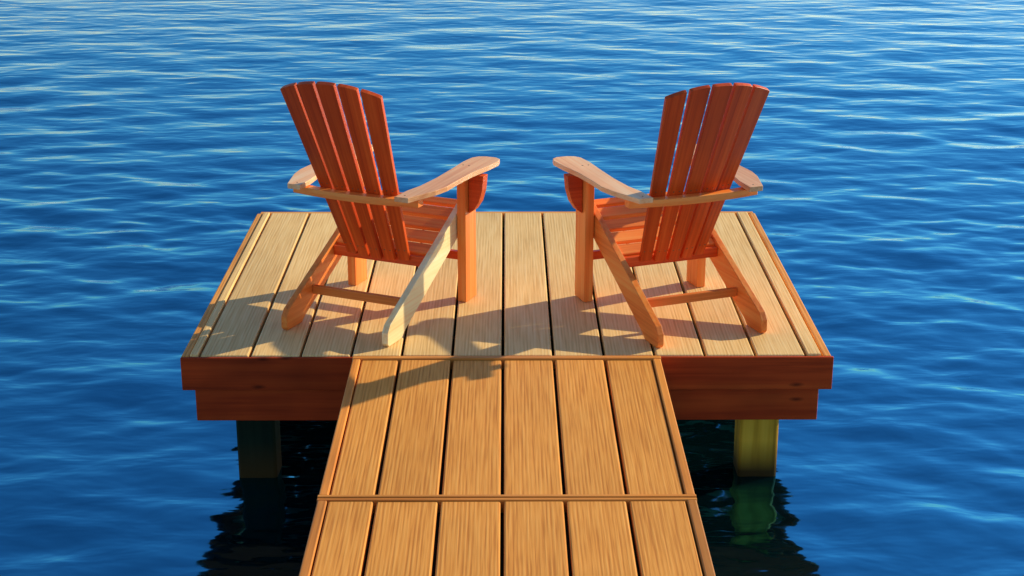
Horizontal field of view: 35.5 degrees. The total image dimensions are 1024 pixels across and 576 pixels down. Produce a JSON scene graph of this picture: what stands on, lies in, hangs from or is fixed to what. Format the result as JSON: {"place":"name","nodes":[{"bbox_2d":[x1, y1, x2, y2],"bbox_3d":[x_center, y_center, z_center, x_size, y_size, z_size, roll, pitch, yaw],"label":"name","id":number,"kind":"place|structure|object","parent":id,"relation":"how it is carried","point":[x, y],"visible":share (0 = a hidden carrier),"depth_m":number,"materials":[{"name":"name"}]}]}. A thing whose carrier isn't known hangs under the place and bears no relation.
{"place":"outdoors","nodes":[
{"label":"outdoors","id":0,"kind":"place"},
{"bbox_2d":[0,0,1023,575],"bbox_3d":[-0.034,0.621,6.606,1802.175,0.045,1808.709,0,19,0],"label":"water","id":1,"kind":"structure","parent":0,"point":[154,158],"depth_m":9.84,"materials":[{"name":"blue liquid"}]},
{"bbox_2d":[180,211,833,477],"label":"dock platform","id":2,"kind":"structure","parent":1,"relation":"in","point":[253,368],"depth_m":6.25,"materials":[{"name":"brown wood"}]},
{"bbox_2d":[280,81,499,346],"bbox_3d":[-0.519,-0.392,6.319,0.704,0.993,0.798,8,20,23],"label":"adirondack chair","id":3,"kind":"object","parent":2,"relation":"on","point":[341,169],"visible":1,"depth_m":6.21,"materials":[{"name":"brown wood"}]},
{"bbox_2d":[553,83,769,347],"bbox_3d":[0.623,-0.387,6.303,0.704,0.993,0.798,-7,20,-20],"label":"adirondack chair","id":4,"kind":"object","parent":2,"relation":"on","point":[685,220],"visible":1,"depth_m":6.19,"materials":[{"name":"brown wood"}]},
{"bbox_2d":[299,356,715,575],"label":"dock walkway","id":5,"kind":"structure","parent":1,"relation":"in","point":[506,465],"depth_m":5.00,"materials":[{"name":"brown wood"}]}
]}

